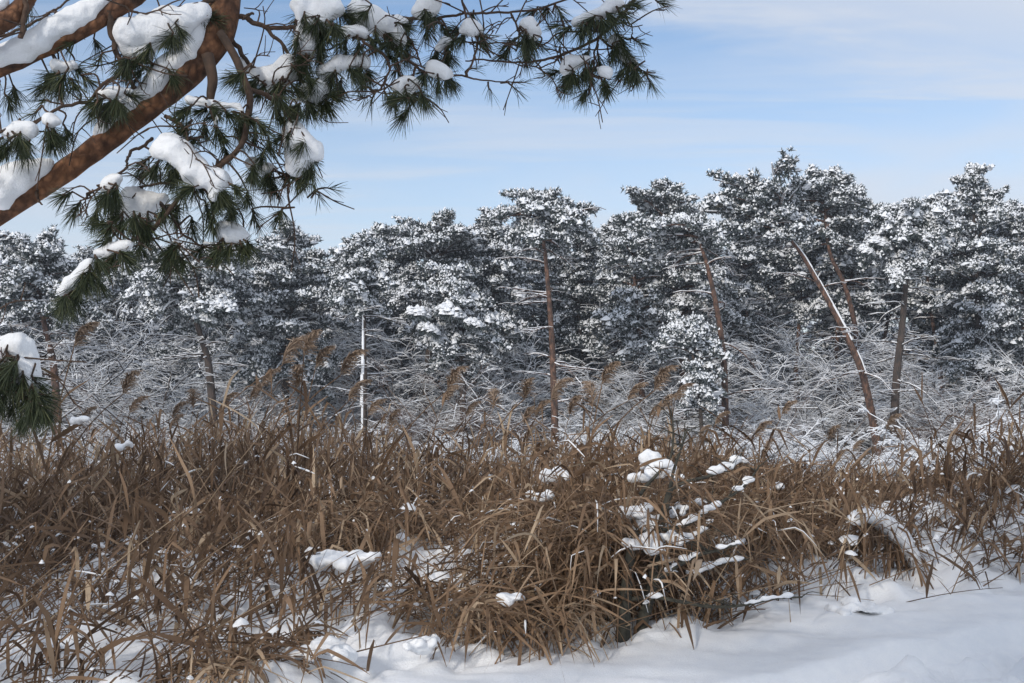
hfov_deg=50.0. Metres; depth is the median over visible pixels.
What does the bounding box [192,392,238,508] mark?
reed
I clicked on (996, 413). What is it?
snowy shrub
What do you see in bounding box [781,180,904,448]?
pine tree
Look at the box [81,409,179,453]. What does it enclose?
snowy shrub
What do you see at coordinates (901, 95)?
sky
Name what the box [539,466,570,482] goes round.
snow clump
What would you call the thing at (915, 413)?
snowy shrub
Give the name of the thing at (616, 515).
reed
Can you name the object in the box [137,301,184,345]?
pine tree
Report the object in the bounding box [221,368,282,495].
reed
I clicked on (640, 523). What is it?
snow clump
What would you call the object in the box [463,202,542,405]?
pine tree
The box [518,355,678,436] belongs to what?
snowy shrub
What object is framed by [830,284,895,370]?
pine tree
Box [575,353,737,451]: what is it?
snowy shrub
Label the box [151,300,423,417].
snowy shrub
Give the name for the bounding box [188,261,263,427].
pine tree
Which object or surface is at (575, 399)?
reed
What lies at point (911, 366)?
snowy shrub
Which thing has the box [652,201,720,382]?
pine tree
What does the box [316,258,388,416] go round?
pine tree
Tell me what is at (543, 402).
reed
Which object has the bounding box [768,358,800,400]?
young pine
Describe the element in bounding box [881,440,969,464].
snowy shrub
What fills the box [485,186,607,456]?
pine tree
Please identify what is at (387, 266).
pine tree
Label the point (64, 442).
snowy shrub
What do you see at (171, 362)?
snowy shrub
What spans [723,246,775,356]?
pine tree
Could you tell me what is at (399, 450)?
snowy shrub
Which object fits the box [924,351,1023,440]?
snowy shrub
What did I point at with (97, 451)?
reed
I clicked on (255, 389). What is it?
reed
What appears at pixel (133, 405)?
reed
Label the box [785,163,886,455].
pine tree
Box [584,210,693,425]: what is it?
pine tree
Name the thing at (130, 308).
pine tree
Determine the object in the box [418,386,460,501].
reed
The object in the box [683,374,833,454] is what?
snowy shrub
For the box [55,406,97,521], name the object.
reed
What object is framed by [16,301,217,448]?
snowy shrub
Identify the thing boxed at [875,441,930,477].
snowy shrub
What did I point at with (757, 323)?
young pine
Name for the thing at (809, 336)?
pine tree
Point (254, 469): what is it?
reed
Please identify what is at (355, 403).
snowy shrub
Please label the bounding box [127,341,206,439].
young pine
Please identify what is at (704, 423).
young pine
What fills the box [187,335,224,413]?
young pine
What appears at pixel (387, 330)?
young pine
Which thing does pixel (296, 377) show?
reed
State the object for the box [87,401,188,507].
reed
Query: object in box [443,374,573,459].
snowy shrub
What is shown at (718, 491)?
reed
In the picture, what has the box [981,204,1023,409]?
pine tree
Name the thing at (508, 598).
snow clump
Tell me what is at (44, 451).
snowy shrub
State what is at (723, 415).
reed
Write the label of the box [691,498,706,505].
snow clump
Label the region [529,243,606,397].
pine tree
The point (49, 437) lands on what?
reed
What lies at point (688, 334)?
pine tree
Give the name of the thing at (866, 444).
snowy shrub
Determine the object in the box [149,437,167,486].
reed
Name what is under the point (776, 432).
snowy shrub
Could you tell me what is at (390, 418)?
reed
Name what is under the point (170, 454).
snowy shrub
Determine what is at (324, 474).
reed
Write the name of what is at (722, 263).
pine tree
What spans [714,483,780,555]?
reed
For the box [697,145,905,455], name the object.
pine tree
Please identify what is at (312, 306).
pine tree
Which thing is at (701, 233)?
pine tree
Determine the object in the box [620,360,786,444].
snowy shrub
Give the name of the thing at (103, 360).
young pine
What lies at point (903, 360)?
young pine
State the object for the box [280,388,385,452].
snowy shrub
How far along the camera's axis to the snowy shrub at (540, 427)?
49.31 m
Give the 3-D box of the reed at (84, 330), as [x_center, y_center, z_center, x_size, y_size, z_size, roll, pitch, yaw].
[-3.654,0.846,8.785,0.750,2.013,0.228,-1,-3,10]
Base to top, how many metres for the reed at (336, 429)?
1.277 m
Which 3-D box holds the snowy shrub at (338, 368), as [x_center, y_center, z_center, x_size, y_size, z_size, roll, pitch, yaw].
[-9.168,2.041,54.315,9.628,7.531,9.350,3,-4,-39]
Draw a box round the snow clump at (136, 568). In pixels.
[126,562,142,581]
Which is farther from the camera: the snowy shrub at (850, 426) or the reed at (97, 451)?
the snowy shrub at (850, 426)
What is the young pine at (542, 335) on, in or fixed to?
on the snowy ground
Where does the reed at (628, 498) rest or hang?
on the snowy ground
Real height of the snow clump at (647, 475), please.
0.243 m
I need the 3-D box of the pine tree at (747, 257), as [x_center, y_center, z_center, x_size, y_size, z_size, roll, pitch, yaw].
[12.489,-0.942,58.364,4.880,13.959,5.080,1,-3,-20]
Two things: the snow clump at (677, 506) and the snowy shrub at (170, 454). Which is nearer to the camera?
the snow clump at (677, 506)
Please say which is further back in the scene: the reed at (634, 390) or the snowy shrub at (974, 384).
the snowy shrub at (974, 384)
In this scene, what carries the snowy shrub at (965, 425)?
on the snowy ground
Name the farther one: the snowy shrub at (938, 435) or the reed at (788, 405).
the snowy shrub at (938, 435)
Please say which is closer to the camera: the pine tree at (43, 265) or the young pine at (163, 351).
the pine tree at (43, 265)
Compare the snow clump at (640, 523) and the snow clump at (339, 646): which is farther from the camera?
the snow clump at (640, 523)
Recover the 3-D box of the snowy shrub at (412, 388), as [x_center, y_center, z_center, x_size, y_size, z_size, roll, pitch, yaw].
[-4.726,2.544,52.880,11.574,6.460,9.505,-1,-3,22]
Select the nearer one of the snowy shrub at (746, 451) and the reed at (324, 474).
the reed at (324, 474)
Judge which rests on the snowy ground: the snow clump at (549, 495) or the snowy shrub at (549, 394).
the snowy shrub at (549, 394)
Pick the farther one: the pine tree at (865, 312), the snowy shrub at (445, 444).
the pine tree at (865, 312)
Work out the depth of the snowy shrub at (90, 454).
43.50 m
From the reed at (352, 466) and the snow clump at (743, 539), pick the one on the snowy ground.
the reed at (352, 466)
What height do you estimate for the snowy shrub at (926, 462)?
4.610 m
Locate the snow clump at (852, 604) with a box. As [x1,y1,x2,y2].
[824,596,894,615]
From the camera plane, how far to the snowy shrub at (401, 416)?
45.33 m
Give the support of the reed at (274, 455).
on the snowy ground
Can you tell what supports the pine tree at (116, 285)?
on the snowy ground
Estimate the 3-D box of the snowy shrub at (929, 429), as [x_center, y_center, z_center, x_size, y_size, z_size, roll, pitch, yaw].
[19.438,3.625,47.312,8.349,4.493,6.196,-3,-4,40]
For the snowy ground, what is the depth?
6.75 m
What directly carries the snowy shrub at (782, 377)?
on the snowy ground
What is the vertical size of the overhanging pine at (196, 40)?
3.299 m
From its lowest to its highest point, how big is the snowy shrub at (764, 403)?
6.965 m
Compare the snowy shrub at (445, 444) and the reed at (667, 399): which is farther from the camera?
the snowy shrub at (445, 444)
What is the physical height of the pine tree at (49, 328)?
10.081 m
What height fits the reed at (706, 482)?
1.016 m
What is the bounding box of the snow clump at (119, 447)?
[115,440,133,450]
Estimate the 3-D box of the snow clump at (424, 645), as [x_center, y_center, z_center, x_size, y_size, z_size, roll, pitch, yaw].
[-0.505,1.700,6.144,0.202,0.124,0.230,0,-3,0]
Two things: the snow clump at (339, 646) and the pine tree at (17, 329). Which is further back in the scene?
the pine tree at (17, 329)
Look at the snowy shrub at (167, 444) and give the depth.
45.52 m
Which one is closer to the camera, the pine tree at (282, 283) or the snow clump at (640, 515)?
the snow clump at (640, 515)
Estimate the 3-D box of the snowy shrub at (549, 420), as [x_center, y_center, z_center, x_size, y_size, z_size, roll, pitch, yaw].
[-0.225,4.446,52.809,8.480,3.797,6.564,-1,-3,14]
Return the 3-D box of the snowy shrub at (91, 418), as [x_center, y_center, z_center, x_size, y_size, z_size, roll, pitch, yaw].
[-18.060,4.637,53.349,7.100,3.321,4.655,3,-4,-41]
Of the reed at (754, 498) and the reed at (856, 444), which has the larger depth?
the reed at (856, 444)
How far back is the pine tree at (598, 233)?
64.02 m
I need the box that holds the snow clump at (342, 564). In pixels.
[309,549,381,572]
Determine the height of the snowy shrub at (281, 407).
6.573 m
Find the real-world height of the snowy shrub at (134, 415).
8.169 m
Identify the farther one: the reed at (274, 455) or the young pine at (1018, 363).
the young pine at (1018, 363)
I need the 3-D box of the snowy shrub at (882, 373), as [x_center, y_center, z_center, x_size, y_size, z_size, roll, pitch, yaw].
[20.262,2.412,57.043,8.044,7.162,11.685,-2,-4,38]
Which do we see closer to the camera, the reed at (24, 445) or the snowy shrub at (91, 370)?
the reed at (24, 445)
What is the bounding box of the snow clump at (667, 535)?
[659,530,683,545]
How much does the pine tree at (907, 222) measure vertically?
12.050 m
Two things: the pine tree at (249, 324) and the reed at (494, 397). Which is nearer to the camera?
the reed at (494, 397)
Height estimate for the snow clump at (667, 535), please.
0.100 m
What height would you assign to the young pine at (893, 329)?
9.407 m
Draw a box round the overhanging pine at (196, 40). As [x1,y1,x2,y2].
[0,0,678,445]
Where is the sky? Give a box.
[0,0,1023,382]
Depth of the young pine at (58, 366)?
58.66 m
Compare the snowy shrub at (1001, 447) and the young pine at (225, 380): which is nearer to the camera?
the snowy shrub at (1001, 447)
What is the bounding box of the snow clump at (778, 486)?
[762,482,784,490]
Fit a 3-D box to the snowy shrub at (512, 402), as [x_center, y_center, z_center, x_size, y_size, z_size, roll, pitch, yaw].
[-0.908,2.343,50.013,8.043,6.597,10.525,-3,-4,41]
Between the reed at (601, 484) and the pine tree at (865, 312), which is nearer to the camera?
the reed at (601, 484)
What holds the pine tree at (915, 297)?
on the snowy ground
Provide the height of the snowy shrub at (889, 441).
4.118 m
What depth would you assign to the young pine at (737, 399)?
61.82 m
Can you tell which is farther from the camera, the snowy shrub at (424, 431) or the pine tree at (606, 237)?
the pine tree at (606, 237)
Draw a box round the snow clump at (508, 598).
[496,592,524,606]
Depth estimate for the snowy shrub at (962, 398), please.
52.04 m
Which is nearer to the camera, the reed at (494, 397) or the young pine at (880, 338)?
the reed at (494, 397)
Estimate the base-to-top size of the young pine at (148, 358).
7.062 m
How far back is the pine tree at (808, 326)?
81.68 m
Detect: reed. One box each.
[0,404,60,452]
[3,462,21,499]
[9,451,22,515]
[16,370,143,521]
[20,321,99,545]
[23,400,69,515]
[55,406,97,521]
[55,454,102,514]
[80,438,104,496]
[83,395,149,546]
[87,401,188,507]
[101,424,151,515]
[146,381,268,526]
[147,334,314,526]
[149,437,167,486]
[152,414,184,492]
[156,421,211,500]
[169,423,189,506]
[175,429,206,498]
[176,388,209,490]
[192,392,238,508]
[219,349,369,537]
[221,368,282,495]
[232,430,269,520]
[250,364,309,507]
[261,328,321,530]
[262,453,313,514]
[274,345,335,504]
[277,379,371,520]
[280,415,342,506]
[299,414,331,508]
[308,453,341,509]
[339,366,469,521]
[339,398,387,549]
[347,457,389,514]
[350,420,402,515]
[366,409,400,509]
[410,468,421,492]
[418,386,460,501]
[432,400,481,503]
[449,377,573,535]
[454,388,501,518]
[460,377,535,529]
[488,455,517,523]
[496,406,546,517]
[506,399,549,513]
[527,382,648,526]
[540,395,590,515]
[546,460,583,633]
[550,365,680,532]
[558,381,602,514]
[565,361,620,511]
[588,478,657,616]
[595,465,614,621]
[616,471,653,570]
[623,497,674,612]
[634,393,677,501]
[644,403,658,450]
[663,461,685,607]
[664,382,694,481]
[679,424,712,488]
[689,472,735,550]
[698,411,730,489]
[703,464,708,542]
[708,420,774,475]
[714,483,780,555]
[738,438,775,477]
[755,400,797,456]
[776,424,840,490]
[832,449,848,476]
[847,440,864,477]
[867,413,900,488]
[890,428,908,495]
[912,451,940,467]
[966,442,996,484]
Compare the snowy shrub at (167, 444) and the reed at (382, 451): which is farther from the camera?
the snowy shrub at (167, 444)
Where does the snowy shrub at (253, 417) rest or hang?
on the snowy ground
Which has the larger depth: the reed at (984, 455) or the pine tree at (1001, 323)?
the pine tree at (1001, 323)
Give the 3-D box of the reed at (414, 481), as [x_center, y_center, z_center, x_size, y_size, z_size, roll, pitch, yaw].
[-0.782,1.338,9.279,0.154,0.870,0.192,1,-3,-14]
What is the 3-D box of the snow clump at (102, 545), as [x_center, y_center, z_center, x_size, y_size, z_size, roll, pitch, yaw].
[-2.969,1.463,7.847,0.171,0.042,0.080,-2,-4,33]
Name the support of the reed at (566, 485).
on the snowy ground
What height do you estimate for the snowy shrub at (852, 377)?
7.017 m
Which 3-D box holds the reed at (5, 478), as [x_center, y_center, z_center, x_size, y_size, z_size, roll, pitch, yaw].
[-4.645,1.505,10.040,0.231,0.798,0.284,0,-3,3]
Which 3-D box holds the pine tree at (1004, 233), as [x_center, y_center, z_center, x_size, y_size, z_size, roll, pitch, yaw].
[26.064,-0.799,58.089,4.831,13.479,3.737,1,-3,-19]
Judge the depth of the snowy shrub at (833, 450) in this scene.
41.71 m
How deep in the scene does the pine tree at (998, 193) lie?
62.63 m
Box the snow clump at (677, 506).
[669,502,688,517]
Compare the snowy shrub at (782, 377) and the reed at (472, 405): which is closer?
the reed at (472, 405)
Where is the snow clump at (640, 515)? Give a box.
[618,502,653,520]
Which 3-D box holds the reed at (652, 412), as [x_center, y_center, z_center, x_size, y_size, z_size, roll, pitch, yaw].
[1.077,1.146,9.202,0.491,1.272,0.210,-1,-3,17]
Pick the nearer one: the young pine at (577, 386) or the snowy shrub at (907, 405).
the snowy shrub at (907, 405)
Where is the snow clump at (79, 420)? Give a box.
[69,416,89,424]
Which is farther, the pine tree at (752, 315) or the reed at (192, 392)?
the pine tree at (752, 315)
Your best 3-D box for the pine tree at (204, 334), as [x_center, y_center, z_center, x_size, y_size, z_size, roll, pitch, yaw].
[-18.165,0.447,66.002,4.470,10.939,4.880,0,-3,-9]
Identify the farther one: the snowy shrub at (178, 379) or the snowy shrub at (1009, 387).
the snowy shrub at (178, 379)
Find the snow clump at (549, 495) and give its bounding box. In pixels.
[525,489,554,501]
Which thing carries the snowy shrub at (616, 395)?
on the snowy ground
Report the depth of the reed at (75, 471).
9.74 m
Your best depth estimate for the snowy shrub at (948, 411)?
44.52 m
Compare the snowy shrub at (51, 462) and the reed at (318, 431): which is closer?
the reed at (318, 431)
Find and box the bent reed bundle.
[821,508,947,588]
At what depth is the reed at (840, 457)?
11.93 m
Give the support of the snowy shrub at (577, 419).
on the snowy ground
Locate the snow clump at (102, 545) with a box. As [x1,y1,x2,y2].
[91,544,104,548]
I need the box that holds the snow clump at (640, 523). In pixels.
[632,514,674,532]
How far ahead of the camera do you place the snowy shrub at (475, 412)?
46.42 m
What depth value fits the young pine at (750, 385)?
62.60 m
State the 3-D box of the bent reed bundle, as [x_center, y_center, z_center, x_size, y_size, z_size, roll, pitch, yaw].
[2.978,1.775,8.670,1.179,0.927,0.673,1,-3,-19]
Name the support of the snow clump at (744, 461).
on the reed bed
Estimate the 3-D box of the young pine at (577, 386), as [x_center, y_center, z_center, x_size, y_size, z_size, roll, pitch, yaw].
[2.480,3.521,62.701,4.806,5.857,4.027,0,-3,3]
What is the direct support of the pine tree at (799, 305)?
on the snowy ground
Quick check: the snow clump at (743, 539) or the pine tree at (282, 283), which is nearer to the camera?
the snow clump at (743, 539)
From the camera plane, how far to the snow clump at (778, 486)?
9.08 m
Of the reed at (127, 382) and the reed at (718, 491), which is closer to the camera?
the reed at (718, 491)
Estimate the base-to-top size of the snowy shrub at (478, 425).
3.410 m
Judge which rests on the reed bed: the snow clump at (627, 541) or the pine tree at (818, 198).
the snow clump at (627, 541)
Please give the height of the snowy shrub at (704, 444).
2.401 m
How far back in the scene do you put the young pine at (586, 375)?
63.18 m
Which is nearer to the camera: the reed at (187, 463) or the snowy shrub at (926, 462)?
the reed at (187, 463)
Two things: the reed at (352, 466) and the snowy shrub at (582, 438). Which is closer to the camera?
the reed at (352, 466)
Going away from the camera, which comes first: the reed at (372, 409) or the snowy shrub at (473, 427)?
the reed at (372, 409)
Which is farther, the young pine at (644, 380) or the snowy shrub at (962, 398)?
the young pine at (644, 380)
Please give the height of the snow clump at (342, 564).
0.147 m
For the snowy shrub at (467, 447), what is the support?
on the snowy ground
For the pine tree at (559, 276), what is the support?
on the snowy ground
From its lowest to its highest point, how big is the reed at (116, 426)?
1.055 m
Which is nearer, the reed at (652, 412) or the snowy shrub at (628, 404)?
the reed at (652, 412)
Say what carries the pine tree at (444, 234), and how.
on the snowy ground
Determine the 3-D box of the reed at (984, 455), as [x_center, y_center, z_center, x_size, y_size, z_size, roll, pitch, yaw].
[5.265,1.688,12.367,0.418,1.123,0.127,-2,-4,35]
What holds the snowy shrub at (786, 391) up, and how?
on the snowy ground
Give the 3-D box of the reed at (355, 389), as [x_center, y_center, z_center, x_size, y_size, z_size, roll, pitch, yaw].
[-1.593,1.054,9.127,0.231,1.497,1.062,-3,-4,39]
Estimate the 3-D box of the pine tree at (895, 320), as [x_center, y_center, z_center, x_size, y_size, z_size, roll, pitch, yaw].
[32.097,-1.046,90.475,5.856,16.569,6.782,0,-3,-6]
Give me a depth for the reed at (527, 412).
9.35 m
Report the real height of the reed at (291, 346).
1.794 m
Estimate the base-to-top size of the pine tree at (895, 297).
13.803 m
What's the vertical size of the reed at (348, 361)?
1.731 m
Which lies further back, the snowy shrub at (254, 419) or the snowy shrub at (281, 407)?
the snowy shrub at (281, 407)
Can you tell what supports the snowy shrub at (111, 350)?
on the snowy ground
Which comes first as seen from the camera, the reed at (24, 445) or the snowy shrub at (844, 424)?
the reed at (24, 445)
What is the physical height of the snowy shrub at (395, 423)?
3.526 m
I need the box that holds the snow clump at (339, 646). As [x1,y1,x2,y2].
[284,636,357,662]
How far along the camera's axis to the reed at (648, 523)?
6.91 m
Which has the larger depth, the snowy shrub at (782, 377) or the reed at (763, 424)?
the snowy shrub at (782, 377)
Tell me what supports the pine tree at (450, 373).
on the snowy ground
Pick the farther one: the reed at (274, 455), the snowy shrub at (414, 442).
the snowy shrub at (414, 442)
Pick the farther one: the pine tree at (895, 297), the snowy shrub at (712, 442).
the pine tree at (895, 297)
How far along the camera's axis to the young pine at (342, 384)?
57.42 m
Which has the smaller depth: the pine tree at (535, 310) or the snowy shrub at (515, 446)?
the snowy shrub at (515, 446)
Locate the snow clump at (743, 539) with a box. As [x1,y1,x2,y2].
[720,536,745,544]
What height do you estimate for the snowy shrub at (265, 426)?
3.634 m
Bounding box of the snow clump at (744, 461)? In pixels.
[738,457,748,463]
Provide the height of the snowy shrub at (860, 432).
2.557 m
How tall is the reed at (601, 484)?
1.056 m
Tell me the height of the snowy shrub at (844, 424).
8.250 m
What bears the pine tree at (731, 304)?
on the snowy ground
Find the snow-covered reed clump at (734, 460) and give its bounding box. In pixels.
[608,399,822,642]
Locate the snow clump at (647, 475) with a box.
[627,449,684,482]
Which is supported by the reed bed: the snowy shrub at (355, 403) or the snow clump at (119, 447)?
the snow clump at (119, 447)
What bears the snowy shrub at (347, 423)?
on the snowy ground
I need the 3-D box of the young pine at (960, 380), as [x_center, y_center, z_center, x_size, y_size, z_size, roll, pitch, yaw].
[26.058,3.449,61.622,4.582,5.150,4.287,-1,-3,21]
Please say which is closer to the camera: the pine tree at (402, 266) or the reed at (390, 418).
the reed at (390, 418)
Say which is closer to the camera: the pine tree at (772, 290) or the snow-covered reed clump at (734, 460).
the snow-covered reed clump at (734, 460)
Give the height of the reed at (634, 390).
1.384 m
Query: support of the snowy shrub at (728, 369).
on the snowy ground
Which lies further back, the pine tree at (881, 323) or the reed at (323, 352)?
the pine tree at (881, 323)
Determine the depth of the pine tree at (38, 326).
58.61 m
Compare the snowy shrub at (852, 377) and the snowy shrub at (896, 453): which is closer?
the snowy shrub at (896, 453)
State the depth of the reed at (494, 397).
10.27 m
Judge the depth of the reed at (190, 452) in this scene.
10.32 m
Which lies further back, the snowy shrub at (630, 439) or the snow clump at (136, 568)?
the snowy shrub at (630, 439)
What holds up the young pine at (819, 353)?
on the snowy ground
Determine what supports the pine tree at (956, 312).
on the snowy ground
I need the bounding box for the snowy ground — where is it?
[0,444,1023,682]
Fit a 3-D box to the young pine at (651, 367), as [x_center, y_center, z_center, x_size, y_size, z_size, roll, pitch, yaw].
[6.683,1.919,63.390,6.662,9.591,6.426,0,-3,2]
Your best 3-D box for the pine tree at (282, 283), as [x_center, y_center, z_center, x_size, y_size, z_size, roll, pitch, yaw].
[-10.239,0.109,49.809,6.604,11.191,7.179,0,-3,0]
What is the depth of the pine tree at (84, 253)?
56.81 m
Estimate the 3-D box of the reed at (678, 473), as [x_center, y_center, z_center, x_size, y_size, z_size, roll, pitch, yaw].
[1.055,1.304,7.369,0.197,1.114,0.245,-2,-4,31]
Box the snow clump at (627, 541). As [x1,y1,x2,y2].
[621,529,662,554]
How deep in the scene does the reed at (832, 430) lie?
10.78 m
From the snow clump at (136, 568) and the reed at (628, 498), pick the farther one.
the snow clump at (136, 568)
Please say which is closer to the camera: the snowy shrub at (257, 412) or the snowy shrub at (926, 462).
the snowy shrub at (926, 462)
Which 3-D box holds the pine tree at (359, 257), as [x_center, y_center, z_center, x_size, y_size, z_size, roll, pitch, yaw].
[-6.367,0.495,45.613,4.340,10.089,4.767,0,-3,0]
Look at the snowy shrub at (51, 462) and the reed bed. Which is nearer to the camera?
the reed bed
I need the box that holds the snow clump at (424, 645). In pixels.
[402,635,440,654]
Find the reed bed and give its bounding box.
[0,373,1023,682]
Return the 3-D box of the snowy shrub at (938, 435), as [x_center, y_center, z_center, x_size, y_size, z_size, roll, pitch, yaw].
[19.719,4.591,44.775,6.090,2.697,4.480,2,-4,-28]
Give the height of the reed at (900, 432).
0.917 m
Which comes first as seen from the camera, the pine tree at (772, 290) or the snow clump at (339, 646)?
the snow clump at (339, 646)
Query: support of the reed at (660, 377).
on the snowy ground
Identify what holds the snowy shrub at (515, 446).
on the snowy ground
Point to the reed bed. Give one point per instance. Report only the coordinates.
(824, 501)
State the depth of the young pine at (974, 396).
59.72 m
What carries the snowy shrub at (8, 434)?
on the snowy ground
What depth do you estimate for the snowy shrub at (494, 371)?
52.57 m
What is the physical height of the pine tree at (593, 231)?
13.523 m
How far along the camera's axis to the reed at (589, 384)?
9.24 m
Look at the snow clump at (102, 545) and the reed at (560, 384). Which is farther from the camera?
the reed at (560, 384)
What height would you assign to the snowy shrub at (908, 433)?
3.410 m
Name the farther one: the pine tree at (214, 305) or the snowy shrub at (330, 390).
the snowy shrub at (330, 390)
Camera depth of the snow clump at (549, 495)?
7.54 m
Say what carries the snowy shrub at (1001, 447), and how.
on the snowy ground
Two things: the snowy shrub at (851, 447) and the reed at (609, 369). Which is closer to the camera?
the reed at (609, 369)
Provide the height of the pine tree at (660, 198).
14.009 m
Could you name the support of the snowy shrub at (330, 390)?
on the snowy ground
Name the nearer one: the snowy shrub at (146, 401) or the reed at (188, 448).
the reed at (188, 448)
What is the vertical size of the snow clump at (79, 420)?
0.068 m
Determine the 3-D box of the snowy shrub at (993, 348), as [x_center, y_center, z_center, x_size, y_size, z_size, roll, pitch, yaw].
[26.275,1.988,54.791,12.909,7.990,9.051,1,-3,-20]
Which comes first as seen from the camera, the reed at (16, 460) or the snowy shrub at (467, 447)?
the reed at (16, 460)
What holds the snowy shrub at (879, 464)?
on the snowy ground
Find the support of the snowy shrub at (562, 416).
on the snowy ground
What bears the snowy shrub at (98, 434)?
on the snowy ground
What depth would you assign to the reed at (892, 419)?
11.93 m
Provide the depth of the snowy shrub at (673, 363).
56.41 m
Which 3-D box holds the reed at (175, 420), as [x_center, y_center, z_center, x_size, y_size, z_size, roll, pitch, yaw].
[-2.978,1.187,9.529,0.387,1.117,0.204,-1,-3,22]
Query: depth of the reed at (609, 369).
8.18 m
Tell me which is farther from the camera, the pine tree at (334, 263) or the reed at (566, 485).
the pine tree at (334, 263)
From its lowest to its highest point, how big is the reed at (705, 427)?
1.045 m
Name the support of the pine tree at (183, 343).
on the snowy ground
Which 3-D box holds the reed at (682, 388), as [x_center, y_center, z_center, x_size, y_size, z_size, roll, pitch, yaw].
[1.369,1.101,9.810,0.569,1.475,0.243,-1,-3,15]
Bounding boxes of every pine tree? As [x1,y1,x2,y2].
[0,223,103,460]
[0,264,38,348]
[11,264,46,450]
[24,276,100,371]
[38,244,110,430]
[88,258,141,359]
[89,261,164,419]
[101,240,256,446]
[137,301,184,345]
[162,326,198,377]
[175,322,236,360]
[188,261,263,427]
[228,219,357,450]
[245,245,274,338]
[281,259,339,417]
[302,229,410,470]
[309,257,349,445]
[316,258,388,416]
[330,222,422,402]
[356,207,489,439]
[378,246,421,346]
[398,259,514,447]
[432,248,485,397]
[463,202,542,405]
[480,242,563,395]
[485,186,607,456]
[508,250,562,344]
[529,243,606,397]
[530,218,628,432]
[571,228,608,365]
[579,226,638,435]
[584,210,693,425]
[588,210,652,394]
[600,175,748,457]
[624,211,783,453]
[647,310,740,451]
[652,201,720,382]
[670,248,752,400]
[689,269,763,433]
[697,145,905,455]
[721,216,791,438]
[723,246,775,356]
[751,243,807,383]
[753,203,831,413]
[764,285,795,338]
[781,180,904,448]
[783,280,818,359]
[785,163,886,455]
[803,269,835,346]
[804,250,888,386]
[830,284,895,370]
[844,188,970,454]
[857,223,932,430]
[890,306,911,331]
[892,214,973,417]
[915,161,1023,414]
[915,200,992,386]
[943,184,1017,400]
[963,200,1023,410]
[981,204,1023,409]
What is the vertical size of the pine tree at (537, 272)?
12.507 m
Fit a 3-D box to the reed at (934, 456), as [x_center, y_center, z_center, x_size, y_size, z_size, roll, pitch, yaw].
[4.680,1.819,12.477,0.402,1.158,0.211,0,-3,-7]
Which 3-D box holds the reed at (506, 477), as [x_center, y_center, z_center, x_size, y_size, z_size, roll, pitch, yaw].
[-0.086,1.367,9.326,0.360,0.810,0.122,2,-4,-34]
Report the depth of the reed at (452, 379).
8.88 m
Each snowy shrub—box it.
[0,266,181,451]
[0,395,50,462]
[0,423,92,479]
[1,312,193,451]
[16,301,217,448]
[20,342,204,450]
[26,447,86,475]
[27,414,121,450]
[30,386,193,462]
[33,313,265,445]
[36,319,345,452]
[77,423,154,471]
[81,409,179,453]
[82,405,193,449]
[126,413,192,471]
[134,341,236,423]
[144,344,330,449]
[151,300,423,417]
[153,427,213,468]
[189,338,345,445]
[190,385,280,444]
[191,395,337,475]
[216,309,432,446]
[222,396,323,454]
[246,338,483,428]
[273,388,385,468]
[278,329,534,451]
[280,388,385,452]
[293,349,456,408]
[298,364,439,435]
[323,396,424,465]
[330,353,512,466]
[341,303,523,444]
[349,379,482,468]
[355,423,429,469]
[358,320,580,445]
[367,421,472,468]
[369,361,555,454]
[377,333,530,440]
[397,367,550,456]
[414,403,531,461]
[415,424,490,474]
[425,396,569,458]
[425,429,518,475]
[442,377,584,449]
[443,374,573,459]
[446,432,527,477]
[482,339,603,423]
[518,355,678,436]
[519,298,802,442]
[519,360,661,446]
[535,358,678,437]
[537,296,744,442]
[544,404,581,440]
[547,416,659,473]
[568,411,686,468]
[569,323,737,445]
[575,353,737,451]
[616,434,688,459]
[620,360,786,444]
[637,426,730,459]
[656,429,729,456]
[661,321,833,428]
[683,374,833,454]
[709,320,981,456]
[709,390,823,460]
[712,352,863,442]
[714,315,889,453]
[719,417,843,473]
[722,428,792,474]
[741,311,940,453]
[742,421,856,473]
[783,314,1023,448]
[794,435,871,467]
[795,342,953,454]
[807,429,866,470]
[818,412,887,458]
[819,318,1005,426]
[832,332,1023,444]
[856,404,980,475]
[856,440,924,477]
[861,338,1023,445]
[865,394,1023,479]
[866,364,1023,453]
[867,430,930,467]
[869,373,1017,460]
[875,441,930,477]
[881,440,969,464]
[884,406,1007,451]
[891,419,934,465]
[907,364,1023,430]
[909,334,1023,427]
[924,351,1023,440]
[926,434,1013,450]
[928,400,1023,457]
[943,423,1023,474]
[959,410,1021,476]
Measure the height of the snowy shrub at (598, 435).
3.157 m
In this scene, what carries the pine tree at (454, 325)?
on the snowy ground
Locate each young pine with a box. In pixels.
[37,324,110,444]
[66,336,149,442]
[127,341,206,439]
[135,332,168,410]
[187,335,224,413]
[196,332,293,441]
[302,326,390,440]
[341,305,447,447]
[483,328,582,442]
[548,368,595,414]
[555,343,599,417]
[586,297,669,434]
[606,366,675,407]
[675,386,719,450]
[718,370,750,415]
[728,351,772,414]
[730,313,794,403]
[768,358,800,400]
[778,341,870,447]
[841,330,907,400]
[880,328,936,403]
[883,343,927,399]
[889,304,954,437]
[936,363,974,425]
[954,383,1005,415]
[986,348,1023,416]
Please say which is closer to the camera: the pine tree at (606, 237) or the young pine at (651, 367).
the pine tree at (606, 237)
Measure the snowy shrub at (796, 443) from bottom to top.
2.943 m
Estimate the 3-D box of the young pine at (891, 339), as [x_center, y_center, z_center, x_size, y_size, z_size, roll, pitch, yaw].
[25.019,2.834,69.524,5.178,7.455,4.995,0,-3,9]
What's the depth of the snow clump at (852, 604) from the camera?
7.50 m
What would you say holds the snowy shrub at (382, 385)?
on the snowy ground
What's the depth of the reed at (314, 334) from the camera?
8.88 m
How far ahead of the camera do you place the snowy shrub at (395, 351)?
53.16 m
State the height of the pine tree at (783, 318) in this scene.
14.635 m

